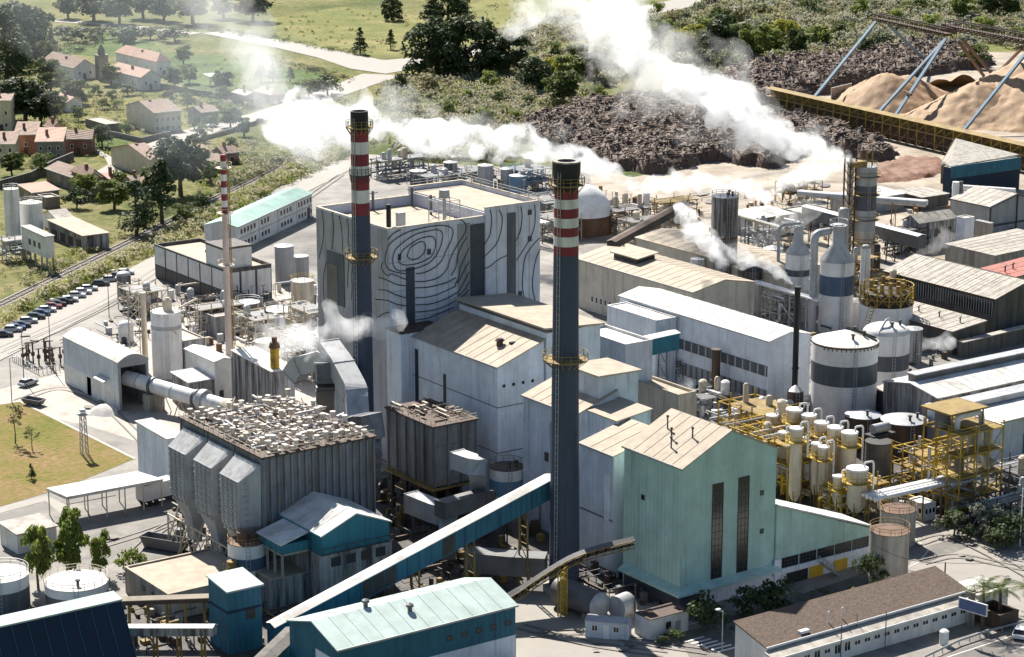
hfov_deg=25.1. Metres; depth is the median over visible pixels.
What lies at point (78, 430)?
kerb
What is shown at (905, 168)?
bark heap
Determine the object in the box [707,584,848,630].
ground cover
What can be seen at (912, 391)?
long white hall
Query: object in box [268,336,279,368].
yellow column
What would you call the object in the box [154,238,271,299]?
stained building
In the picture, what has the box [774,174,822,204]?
pipe rack
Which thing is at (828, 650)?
window
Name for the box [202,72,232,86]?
portico
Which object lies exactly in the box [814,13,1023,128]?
stacker bridge
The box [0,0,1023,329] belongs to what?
ground
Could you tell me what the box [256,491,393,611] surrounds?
teal shed
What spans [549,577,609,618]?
horizontal tank
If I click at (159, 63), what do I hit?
village house
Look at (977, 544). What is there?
tyre track
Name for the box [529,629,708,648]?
tyre track
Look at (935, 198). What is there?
storage shed
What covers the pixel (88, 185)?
tree
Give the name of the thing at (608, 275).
beige hall
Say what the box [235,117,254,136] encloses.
tree
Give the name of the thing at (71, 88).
tree
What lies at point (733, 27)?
tree
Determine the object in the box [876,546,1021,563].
overhead wire
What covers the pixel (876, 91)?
chip pile
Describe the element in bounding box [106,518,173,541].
tyre track
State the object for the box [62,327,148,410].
kiln shed
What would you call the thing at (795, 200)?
scrap
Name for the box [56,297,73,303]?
parked car
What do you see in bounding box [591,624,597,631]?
window
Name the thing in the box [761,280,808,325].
pipe rack
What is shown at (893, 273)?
pipe rack
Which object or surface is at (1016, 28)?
bush
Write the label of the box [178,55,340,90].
scrub
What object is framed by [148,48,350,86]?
scrub
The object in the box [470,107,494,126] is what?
bush
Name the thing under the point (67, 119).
pampas grass
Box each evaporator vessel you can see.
[761,409,783,432]
[773,425,791,495]
[781,402,808,431]
[785,421,808,503]
[796,408,822,487]
[802,430,812,488]
[807,436,827,506]
[810,415,834,495]
[813,440,834,508]
[823,420,848,500]
[828,469,846,513]
[837,425,863,509]
[841,461,874,522]
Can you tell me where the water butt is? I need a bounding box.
[939,629,948,645]
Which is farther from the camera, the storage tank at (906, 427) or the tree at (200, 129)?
the tree at (200, 129)
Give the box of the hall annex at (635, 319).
[607,302,675,382]
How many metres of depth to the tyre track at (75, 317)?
504.92 m
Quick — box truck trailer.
[135,474,174,506]
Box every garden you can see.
[49,92,222,165]
[94,137,129,153]
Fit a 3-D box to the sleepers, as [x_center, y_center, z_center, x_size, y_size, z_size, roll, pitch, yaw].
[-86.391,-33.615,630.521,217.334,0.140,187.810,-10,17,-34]
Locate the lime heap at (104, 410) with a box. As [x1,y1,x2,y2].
[87,404,117,416]
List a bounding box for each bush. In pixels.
[10,155,28,161]
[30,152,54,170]
[48,104,63,119]
[52,25,71,38]
[54,69,70,80]
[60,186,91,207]
[62,26,104,41]
[70,105,87,118]
[80,94,92,103]
[84,84,103,95]
[87,25,116,38]
[88,186,107,198]
[92,97,109,108]
[104,89,119,100]
[110,25,146,38]
[110,99,124,108]
[111,169,126,180]
[113,547,147,569]
[118,83,140,95]
[118,122,134,133]
[136,26,162,38]
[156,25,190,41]
[162,89,178,100]
[170,203,202,223]
[178,86,189,93]
[178,92,197,107]
[188,192,212,210]
[199,115,221,125]
[208,101,221,108]
[215,85,230,98]
[223,136,237,146]
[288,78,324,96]
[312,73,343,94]
[390,72,408,88]
[407,95,419,103]
[414,116,439,134]
[419,75,443,91]
[441,99,460,115]
[442,122,468,141]
[462,88,473,97]
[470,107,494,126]
[478,69,500,85]
[489,89,507,101]
[509,109,522,119]
[511,59,530,74]
[520,95,535,106]
[546,41,565,55]
[589,84,607,94]
[646,1,665,14]
[653,634,669,645]
[655,49,673,60]
[663,626,684,640]
[664,11,688,29]
[681,48,714,67]
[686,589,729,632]
[712,48,745,68]
[727,585,771,617]
[732,7,752,20]
[752,576,794,611]
[798,0,825,14]
[827,19,854,33]
[849,0,870,11]
[852,553,889,582]
[870,33,893,42]
[887,8,905,20]
[904,0,930,8]
[918,13,942,29]
[931,507,978,538]
[958,42,990,64]
[967,15,997,31]
[969,498,1006,538]
[982,527,1017,550]
[986,510,1023,545]
[1007,25,1023,36]
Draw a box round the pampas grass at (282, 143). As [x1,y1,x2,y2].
[214,104,376,186]
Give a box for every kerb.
[0,401,134,458]
[688,591,792,625]
[908,538,928,567]
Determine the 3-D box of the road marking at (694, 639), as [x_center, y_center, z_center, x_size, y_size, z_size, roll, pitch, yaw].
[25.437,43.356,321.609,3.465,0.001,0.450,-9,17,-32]
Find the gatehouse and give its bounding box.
[634,602,688,639]
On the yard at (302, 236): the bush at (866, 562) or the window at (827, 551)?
the bush at (866, 562)
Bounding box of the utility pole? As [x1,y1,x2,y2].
[1019,488,1023,545]
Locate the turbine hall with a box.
[385,293,604,492]
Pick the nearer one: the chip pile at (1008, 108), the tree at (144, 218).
the tree at (144, 218)
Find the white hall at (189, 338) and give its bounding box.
[182,328,204,368]
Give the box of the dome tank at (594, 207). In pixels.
[578,184,611,237]
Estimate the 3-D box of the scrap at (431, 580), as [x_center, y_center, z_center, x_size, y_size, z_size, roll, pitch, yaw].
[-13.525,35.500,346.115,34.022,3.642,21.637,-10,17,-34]
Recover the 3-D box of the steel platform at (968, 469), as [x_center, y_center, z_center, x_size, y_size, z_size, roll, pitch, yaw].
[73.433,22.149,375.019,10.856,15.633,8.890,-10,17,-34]
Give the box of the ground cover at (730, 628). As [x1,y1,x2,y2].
[713,586,851,633]
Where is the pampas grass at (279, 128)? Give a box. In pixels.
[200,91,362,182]
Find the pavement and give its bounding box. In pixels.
[998,569,1023,597]
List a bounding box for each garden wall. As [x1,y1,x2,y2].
[0,152,73,188]
[91,128,170,142]
[160,83,231,99]
[192,120,256,142]
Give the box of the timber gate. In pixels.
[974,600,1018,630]
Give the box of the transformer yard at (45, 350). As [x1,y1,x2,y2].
[12,338,63,374]
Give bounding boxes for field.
[57,35,161,55]
[161,52,349,99]
[269,0,545,55]
[650,17,1023,77]
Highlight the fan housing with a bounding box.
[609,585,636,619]
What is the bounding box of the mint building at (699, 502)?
[618,408,780,607]
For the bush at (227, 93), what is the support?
on the ground at (106, 216)
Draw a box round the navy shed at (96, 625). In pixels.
[0,591,136,656]
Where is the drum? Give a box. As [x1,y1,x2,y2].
[863,421,895,471]
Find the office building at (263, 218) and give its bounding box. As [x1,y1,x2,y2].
[204,187,312,244]
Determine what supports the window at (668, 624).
in the gatehouse
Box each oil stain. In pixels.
[618,646,629,650]
[624,642,635,645]
[695,190,709,194]
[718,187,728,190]
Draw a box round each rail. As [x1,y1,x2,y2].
[0,131,343,301]
[0,134,341,305]
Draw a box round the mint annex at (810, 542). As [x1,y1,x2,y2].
[773,499,870,585]
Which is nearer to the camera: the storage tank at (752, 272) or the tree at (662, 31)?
the storage tank at (752, 272)
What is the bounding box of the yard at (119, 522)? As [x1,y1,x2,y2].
[0,487,203,564]
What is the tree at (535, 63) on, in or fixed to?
on the ground at (106, 216)
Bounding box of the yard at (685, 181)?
[589,138,1023,262]
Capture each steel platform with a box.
[718,383,799,439]
[721,399,841,501]
[817,471,889,517]
[890,435,959,493]
[920,416,1005,513]
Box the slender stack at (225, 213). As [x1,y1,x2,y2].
[215,154,234,356]
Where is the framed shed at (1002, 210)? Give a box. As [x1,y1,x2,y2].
[949,185,1023,232]
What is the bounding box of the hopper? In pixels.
[503,514,523,549]
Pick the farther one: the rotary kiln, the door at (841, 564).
the rotary kiln
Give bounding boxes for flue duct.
[281,350,322,384]
[314,362,334,413]
[317,338,368,422]
[347,412,384,499]
[404,490,456,559]
[434,489,496,519]
[450,448,486,512]
[464,545,547,577]
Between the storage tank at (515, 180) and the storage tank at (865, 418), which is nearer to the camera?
the storage tank at (865, 418)
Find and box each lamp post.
[9,356,15,402]
[21,329,23,377]
[47,298,53,368]
[107,269,114,316]
[715,608,722,650]
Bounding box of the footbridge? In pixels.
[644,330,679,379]
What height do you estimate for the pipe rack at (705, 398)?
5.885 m
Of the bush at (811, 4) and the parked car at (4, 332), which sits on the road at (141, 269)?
the parked car at (4, 332)
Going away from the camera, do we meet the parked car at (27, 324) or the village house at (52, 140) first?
the parked car at (27, 324)
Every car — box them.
[0,329,13,336]
[2,324,22,331]
[8,323,25,329]
[13,320,30,327]
[17,377,38,386]
[18,316,37,322]
[26,312,45,318]
[32,308,50,315]
[37,305,56,311]
[44,302,62,308]
[49,299,66,305]
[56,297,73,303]
[62,295,78,301]
[67,291,85,297]
[74,287,91,293]
[80,284,97,290]
[84,405,94,408]
[91,279,109,285]
[102,275,116,281]
[117,268,133,274]
[256,118,264,122]
[965,541,977,544]
[1012,625,1023,639]
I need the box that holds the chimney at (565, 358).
[542,158,587,594]
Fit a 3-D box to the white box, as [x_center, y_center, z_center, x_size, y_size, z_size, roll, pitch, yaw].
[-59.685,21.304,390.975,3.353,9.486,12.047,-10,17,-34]
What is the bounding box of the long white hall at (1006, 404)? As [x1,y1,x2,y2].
[926,383,1023,463]
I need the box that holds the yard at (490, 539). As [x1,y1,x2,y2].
[266,471,650,644]
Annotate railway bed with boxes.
[0,130,343,307]
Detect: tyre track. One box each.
[0,268,154,346]
[0,274,154,352]
[4,273,154,348]
[7,277,156,353]
[13,387,136,429]
[20,389,136,439]
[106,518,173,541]
[107,522,176,545]
[122,516,181,556]
[517,627,663,655]
[524,624,666,651]
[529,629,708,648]
[530,633,705,653]
[685,167,822,195]
[692,168,824,195]
[737,180,902,193]
[741,181,900,194]
[915,534,1023,569]
[917,537,1023,575]
[918,553,1023,565]
[926,557,1022,569]
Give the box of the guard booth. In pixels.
[908,496,935,520]
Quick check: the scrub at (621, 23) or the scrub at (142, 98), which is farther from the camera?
the scrub at (621, 23)
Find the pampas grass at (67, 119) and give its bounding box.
[33,117,104,159]
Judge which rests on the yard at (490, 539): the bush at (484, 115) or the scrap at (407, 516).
the scrap at (407, 516)
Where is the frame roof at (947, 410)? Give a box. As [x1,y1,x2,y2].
[920,397,989,468]
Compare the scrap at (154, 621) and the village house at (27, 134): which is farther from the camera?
the village house at (27, 134)
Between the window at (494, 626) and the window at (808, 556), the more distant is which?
the window at (808, 556)
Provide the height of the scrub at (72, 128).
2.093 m
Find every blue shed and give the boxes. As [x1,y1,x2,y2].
[286,577,518,656]
[940,138,1021,199]
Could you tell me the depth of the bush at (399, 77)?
841.14 m
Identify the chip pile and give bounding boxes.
[833,73,948,113]
[900,74,1000,129]
[930,74,975,86]
[969,62,1023,132]
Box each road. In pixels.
[0,255,155,359]
[97,74,402,172]
[204,31,404,73]
[246,154,379,205]
[365,0,700,66]
[939,632,1023,656]
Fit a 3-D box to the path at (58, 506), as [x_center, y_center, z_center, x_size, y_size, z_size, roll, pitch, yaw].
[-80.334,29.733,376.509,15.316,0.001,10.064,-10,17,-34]
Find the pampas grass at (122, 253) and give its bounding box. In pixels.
[0,122,386,318]
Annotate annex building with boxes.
[520,357,641,542]
[579,418,648,577]
[585,397,652,437]
[600,324,652,381]
[638,376,696,423]
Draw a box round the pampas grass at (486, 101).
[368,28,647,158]
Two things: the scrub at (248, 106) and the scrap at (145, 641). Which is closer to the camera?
the scrap at (145, 641)
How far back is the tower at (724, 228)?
515.47 m
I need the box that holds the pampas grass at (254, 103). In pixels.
[212,86,307,104]
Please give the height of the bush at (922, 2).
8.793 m
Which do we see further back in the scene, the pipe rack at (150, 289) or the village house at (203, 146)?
the village house at (203, 146)
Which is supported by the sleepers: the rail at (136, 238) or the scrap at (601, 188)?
the rail at (136, 238)
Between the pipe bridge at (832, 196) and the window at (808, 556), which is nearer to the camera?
the window at (808, 556)
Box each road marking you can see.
[684,636,703,641]
[691,638,710,643]
[948,636,1010,656]
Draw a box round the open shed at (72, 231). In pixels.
[47,216,109,250]
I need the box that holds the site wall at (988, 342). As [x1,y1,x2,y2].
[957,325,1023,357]
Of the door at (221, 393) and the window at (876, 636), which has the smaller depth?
the window at (876, 636)
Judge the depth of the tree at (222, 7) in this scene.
1072.67 m
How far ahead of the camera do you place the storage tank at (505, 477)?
369.60 m
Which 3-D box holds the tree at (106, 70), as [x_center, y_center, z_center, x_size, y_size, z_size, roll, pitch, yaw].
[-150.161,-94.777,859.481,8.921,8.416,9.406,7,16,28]
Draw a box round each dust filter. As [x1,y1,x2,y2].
[167,388,376,555]
[383,397,478,525]
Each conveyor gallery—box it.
[121,593,208,640]
[128,624,217,656]
[255,627,289,656]
[266,474,549,643]
[607,201,686,246]
[801,204,925,262]
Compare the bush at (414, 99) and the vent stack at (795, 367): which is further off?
the bush at (414, 99)
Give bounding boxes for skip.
[21,395,45,406]
[139,531,190,552]
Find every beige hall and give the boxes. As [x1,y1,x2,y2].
[579,245,756,315]
[634,228,819,313]
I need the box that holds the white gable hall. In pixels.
[617,286,812,400]
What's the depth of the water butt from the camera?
319.38 m
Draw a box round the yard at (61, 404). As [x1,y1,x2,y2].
[0,283,317,440]
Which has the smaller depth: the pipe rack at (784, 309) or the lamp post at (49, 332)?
the lamp post at (49, 332)
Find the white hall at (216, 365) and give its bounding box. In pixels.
[183,344,231,398]
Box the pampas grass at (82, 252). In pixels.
[18,165,257,279]
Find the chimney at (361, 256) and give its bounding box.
[345,110,380,489]
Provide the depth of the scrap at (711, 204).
628.05 m
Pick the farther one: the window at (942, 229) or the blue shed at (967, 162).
the blue shed at (967, 162)
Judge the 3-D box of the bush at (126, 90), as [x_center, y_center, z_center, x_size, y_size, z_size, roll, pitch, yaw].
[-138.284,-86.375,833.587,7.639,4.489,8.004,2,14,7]
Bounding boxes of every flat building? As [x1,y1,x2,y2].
[124,548,227,619]
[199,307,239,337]
[255,558,309,613]
[525,195,545,219]
[738,205,794,236]
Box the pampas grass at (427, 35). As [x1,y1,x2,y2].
[307,4,517,50]
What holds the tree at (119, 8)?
on the ground at (106, 216)
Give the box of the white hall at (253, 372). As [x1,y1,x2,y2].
[230,346,294,403]
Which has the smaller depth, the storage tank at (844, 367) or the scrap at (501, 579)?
the scrap at (501, 579)
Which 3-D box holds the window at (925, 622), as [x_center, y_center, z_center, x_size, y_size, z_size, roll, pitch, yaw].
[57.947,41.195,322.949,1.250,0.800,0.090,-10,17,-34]
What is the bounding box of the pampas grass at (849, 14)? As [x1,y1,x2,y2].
[633,0,1023,73]
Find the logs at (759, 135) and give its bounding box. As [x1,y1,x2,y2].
[525,86,896,165]
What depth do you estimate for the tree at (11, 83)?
765.85 m
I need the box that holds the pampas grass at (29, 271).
[0,243,45,283]
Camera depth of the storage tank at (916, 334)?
466.27 m
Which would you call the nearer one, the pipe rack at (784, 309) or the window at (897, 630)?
the window at (897, 630)
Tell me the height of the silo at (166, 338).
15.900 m
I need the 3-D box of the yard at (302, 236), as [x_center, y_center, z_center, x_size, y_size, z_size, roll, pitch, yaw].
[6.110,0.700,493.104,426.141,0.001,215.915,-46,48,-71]
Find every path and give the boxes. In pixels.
[0,495,71,512]
[54,19,198,34]
[93,148,118,169]
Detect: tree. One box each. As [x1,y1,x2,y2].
[0,0,53,58]
[0,7,58,47]
[0,8,35,80]
[0,77,49,120]
[0,152,23,175]
[2,42,32,63]
[6,405,22,443]
[16,86,63,124]
[20,524,53,588]
[22,425,39,449]
[24,78,45,84]
[26,463,35,478]
[32,56,61,75]
[33,40,56,57]
[37,72,62,90]
[52,0,80,18]
[52,95,68,108]
[52,506,89,570]
[57,78,89,97]
[69,173,99,196]
[73,0,107,21]
[89,528,110,571]
[91,125,113,146]
[95,179,129,209]
[98,0,139,23]
[99,63,120,84]
[116,179,156,234]
[117,29,139,45]
[128,0,160,18]
[135,166,161,186]
[143,159,178,222]
[146,133,211,196]
[147,0,179,20]
[163,67,182,84]
[169,0,211,23]
[174,44,193,64]
[179,65,197,83]
[188,116,201,128]
[194,123,213,141]
[200,160,219,180]
[210,0,235,18]
[210,70,235,86]
[217,106,242,127]
[229,0,273,20]
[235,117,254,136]
[253,62,266,81]
[266,63,280,81]
[285,67,294,81]
[351,27,368,54]
[380,0,403,20]
[385,29,396,49]
[399,41,406,52]
[401,16,470,74]
[418,0,443,20]
[427,0,466,21]
[428,12,505,75]
[458,0,477,19]
[485,34,531,72]
[515,56,553,86]
[538,55,565,76]
[541,70,585,104]
[553,54,585,77]
[565,44,588,59]
[573,49,605,77]
[589,41,617,65]
[646,18,677,38]
[661,26,699,55]
[679,23,705,48]
[697,17,713,33]
[701,13,738,57]
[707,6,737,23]
[721,22,755,51]
[735,23,773,56]
[758,28,785,52]
[770,18,800,45]
[785,28,810,52]
[805,25,832,42]
[857,36,874,49]
[948,0,976,16]
[963,575,1004,629]
[977,0,1001,13]
[985,578,1022,613]
[997,0,1021,15]
[1009,578,1023,597]
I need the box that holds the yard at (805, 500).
[752,402,1023,545]
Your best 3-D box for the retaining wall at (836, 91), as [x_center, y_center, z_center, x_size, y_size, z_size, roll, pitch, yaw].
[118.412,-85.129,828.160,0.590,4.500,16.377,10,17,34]
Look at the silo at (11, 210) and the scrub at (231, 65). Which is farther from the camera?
the scrub at (231, 65)
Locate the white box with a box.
[134,418,178,476]
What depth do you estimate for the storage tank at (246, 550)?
333.33 m
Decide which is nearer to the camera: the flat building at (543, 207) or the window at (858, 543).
the window at (858, 543)
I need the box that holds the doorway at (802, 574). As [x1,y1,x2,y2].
[786,568,807,583]
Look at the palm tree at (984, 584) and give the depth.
323.95 m
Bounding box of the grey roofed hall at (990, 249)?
[945,228,1023,267]
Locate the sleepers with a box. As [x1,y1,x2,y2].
[0,131,344,304]
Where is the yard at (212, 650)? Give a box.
[123,605,273,656]
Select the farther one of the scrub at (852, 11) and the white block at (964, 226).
the scrub at (852, 11)
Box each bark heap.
[524,87,899,174]
[717,35,995,104]
[854,155,941,182]
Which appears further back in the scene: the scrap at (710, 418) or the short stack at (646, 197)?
the short stack at (646, 197)
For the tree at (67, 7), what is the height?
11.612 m
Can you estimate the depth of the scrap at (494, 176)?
653.45 m
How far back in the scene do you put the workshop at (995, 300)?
493.21 m
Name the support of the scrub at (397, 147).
on the ground at (106, 216)
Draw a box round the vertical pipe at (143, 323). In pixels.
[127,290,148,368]
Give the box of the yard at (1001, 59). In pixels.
[818,52,1023,141]
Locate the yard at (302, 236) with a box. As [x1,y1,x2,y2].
[0,162,1023,656]
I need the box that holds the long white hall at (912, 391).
[882,348,1023,415]
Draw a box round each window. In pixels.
[447,635,452,640]
[476,627,481,633]
[491,624,496,629]
[505,620,510,625]
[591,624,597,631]
[613,626,618,633]
[666,621,670,628]
[710,482,723,579]
[736,475,749,572]
[781,554,798,568]
[799,549,815,563]
[814,649,820,656]
[817,545,833,558]
[824,647,830,654]
[834,643,840,654]
[835,540,851,554]
[844,640,850,651]
[852,536,868,549]
[854,639,860,645]
[864,636,870,642]
[874,633,880,639]
[883,630,890,636]
[893,627,899,634]
[903,624,909,631]
[912,622,918,628]
[922,619,928,625]
[931,616,937,622]
[934,228,937,237]
[941,227,944,235]
[941,613,947,619]
[950,611,956,617]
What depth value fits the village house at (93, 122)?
758.01 m
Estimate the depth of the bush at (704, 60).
895.36 m
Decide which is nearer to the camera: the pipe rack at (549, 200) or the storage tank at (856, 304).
the storage tank at (856, 304)
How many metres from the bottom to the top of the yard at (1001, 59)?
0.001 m
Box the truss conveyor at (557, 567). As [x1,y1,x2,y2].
[507,536,635,616]
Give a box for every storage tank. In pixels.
[0,557,30,615]
[43,563,108,605]
[116,271,131,300]
[118,320,133,342]
[223,528,265,576]
[235,294,259,325]
[253,333,277,352]
[264,300,289,337]
[274,243,294,284]
[290,273,313,340]
[294,254,308,277]
[409,169,426,184]
[443,160,457,179]
[478,163,492,186]
[489,455,522,499]
[500,167,512,189]
[509,174,526,193]
[738,264,762,312]
[763,242,782,252]
[787,385,803,412]
[810,326,878,429]
[844,409,881,452]
[852,296,862,328]
[859,276,914,330]
[863,318,910,385]
[864,437,890,485]
[868,517,909,583]
[880,412,927,459]
[880,497,916,546]
[907,326,922,363]
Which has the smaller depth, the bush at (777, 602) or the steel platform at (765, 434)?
the bush at (777, 602)
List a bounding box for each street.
[515,591,700,656]
[637,572,867,626]
[678,623,734,656]
[908,521,1023,618]
[910,537,972,563]
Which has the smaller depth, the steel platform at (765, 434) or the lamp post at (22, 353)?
the steel platform at (765, 434)
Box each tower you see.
[76,409,89,454]
[94,44,108,79]
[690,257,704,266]
[710,189,738,274]
[838,205,849,248]
[842,147,881,266]
[859,242,870,296]
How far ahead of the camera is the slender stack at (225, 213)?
435.62 m
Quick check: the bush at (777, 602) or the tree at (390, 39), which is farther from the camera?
the tree at (390, 39)
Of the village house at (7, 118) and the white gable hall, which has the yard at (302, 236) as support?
the white gable hall
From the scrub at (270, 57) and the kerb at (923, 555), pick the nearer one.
the kerb at (923, 555)
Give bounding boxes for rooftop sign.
[958,597,987,616]
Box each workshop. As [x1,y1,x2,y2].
[883,254,1023,333]
[909,301,986,354]
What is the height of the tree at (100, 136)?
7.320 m
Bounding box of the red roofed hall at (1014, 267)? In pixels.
[982,257,1023,278]
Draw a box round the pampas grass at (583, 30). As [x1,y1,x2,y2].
[498,7,630,50]
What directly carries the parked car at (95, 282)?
on the road at (141, 269)
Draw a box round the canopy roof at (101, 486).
[46,471,162,520]
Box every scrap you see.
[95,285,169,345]
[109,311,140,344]
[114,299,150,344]
[123,605,275,644]
[125,601,270,653]
[127,602,302,646]
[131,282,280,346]
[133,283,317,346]
[141,605,191,647]
[148,282,315,357]
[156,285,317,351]
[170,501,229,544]
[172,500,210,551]
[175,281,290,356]
[368,535,516,598]
[369,545,529,599]
[376,481,544,541]
[377,475,530,544]
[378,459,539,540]
[379,543,517,597]
[381,477,529,539]
[404,165,602,190]
[407,161,617,214]
[410,545,516,585]
[411,170,617,216]
[415,171,625,215]
[416,167,628,217]
[529,550,660,602]
[579,559,659,605]
[579,563,645,605]
[621,194,816,231]
[639,190,853,230]
[642,191,825,229]
[675,379,732,421]
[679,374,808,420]
[680,190,826,239]
[684,375,753,421]
[695,385,741,425]
[810,292,947,370]
[820,324,934,369]
[867,472,1023,529]
[878,476,1023,536]
[880,468,1022,524]
[884,478,1012,514]
[890,205,974,255]
[897,209,956,253]
[906,205,1013,249]
[919,229,1011,253]
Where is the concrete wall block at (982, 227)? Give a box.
[975,219,992,236]
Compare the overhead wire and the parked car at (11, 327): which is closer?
the overhead wire
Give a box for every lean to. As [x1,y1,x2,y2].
[170,367,214,407]
[876,384,883,413]
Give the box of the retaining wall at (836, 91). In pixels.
[831,83,851,99]
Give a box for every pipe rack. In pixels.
[0,233,34,262]
[117,278,168,316]
[181,285,248,315]
[188,290,243,333]
[233,303,288,341]
[268,313,318,385]
[282,297,317,342]
[370,147,429,180]
[406,156,477,184]
[501,157,552,189]
[521,189,553,220]
[540,206,581,240]
[610,192,650,234]
[618,205,669,242]
[650,193,696,220]
[675,358,683,381]
[694,376,735,416]
[740,215,779,247]
[759,216,808,246]
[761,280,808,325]
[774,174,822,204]
[848,247,880,297]
[872,269,904,286]
[877,219,928,255]
[957,476,1023,537]
[983,451,1023,505]
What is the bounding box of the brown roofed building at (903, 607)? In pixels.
[733,566,1008,656]
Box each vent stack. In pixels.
[710,348,721,401]
[792,286,800,385]
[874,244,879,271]
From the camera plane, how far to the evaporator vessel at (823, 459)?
374.21 m
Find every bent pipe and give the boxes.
[777,222,799,261]
[807,227,831,332]
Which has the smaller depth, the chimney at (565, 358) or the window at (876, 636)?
the window at (876, 636)
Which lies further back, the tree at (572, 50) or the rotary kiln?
the tree at (572, 50)
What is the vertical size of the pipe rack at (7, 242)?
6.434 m
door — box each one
[87,377,91,395]
[219,390,223,397]
[307,207,309,217]
[603,625,608,638]
[675,620,680,629]
[809,564,822,577]
[834,557,847,570]
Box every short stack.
[632,197,638,210]
[643,192,649,214]
[952,181,962,196]
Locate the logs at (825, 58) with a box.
[717,34,995,100]
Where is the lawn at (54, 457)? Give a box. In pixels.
[0,402,132,505]
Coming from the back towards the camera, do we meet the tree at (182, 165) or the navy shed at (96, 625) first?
the tree at (182, 165)
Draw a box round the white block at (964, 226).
[955,215,974,240]
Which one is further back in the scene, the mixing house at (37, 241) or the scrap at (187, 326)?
the mixing house at (37, 241)
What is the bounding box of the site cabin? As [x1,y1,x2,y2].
[585,614,632,639]
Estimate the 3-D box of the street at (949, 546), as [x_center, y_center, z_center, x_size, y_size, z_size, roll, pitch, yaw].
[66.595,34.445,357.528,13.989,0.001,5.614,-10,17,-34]
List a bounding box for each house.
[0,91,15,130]
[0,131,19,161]
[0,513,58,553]
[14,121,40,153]
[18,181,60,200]
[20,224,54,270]
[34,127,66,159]
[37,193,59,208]
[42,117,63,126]
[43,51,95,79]
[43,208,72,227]
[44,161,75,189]
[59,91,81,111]
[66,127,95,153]
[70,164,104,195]
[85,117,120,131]
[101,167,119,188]
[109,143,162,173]
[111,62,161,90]
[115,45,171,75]
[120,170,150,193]
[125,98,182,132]
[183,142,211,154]
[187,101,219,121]
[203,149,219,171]
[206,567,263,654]
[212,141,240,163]
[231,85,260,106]
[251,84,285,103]
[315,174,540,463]
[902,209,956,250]
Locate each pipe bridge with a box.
[540,219,549,243]
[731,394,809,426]
[738,214,784,244]
[755,280,821,331]
[797,190,927,226]
[861,475,965,523]
[963,185,1015,192]
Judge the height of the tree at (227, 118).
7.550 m
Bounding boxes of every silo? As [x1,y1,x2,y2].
[3,183,20,244]
[19,196,43,234]
[150,297,198,378]
[785,220,809,322]
[818,218,854,332]
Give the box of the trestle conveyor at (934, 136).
[764,86,1023,170]
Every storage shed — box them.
[781,204,830,226]
[830,186,905,211]
[896,186,949,210]
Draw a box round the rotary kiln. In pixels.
[121,370,238,415]
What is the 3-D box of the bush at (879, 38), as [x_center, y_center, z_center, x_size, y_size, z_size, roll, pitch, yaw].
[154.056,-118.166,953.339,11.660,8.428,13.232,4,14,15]
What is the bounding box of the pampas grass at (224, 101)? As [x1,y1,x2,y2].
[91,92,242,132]
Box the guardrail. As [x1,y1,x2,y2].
[925,620,1023,656]
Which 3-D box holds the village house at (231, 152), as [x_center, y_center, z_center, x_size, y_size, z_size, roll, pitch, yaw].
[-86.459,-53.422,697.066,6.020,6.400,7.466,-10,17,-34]
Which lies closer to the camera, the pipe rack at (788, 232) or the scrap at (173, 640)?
the scrap at (173, 640)
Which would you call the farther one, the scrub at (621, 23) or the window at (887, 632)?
the scrub at (621, 23)
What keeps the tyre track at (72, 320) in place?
on the road at (141, 269)
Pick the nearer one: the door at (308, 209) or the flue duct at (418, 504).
the flue duct at (418, 504)
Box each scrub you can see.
[0,38,103,79]
[0,129,387,320]
[0,223,50,288]
[0,225,78,277]
[1,41,80,79]
[1,117,122,165]
[13,115,114,166]
[18,118,127,166]
[18,173,257,286]
[23,128,383,305]
[29,170,251,285]
[34,124,385,298]
[60,92,248,128]
[69,91,237,132]
[74,91,237,127]
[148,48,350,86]
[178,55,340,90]
[190,23,364,55]
[192,23,338,49]
[195,92,364,184]
[196,96,361,187]
[198,86,330,109]
[198,97,353,190]
[201,86,297,109]
[206,87,326,106]
[213,105,373,190]
[216,102,378,191]
[229,103,373,176]
[246,52,344,76]
[247,52,352,79]
[282,0,525,52]
[285,2,527,47]
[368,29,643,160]
[372,35,646,161]
[375,30,644,160]
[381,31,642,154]
[483,7,631,51]
[488,8,633,52]
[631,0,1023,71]
[631,0,1023,72]
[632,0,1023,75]
[634,0,1023,75]
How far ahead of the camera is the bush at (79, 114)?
774.48 m
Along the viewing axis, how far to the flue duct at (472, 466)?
349.85 m

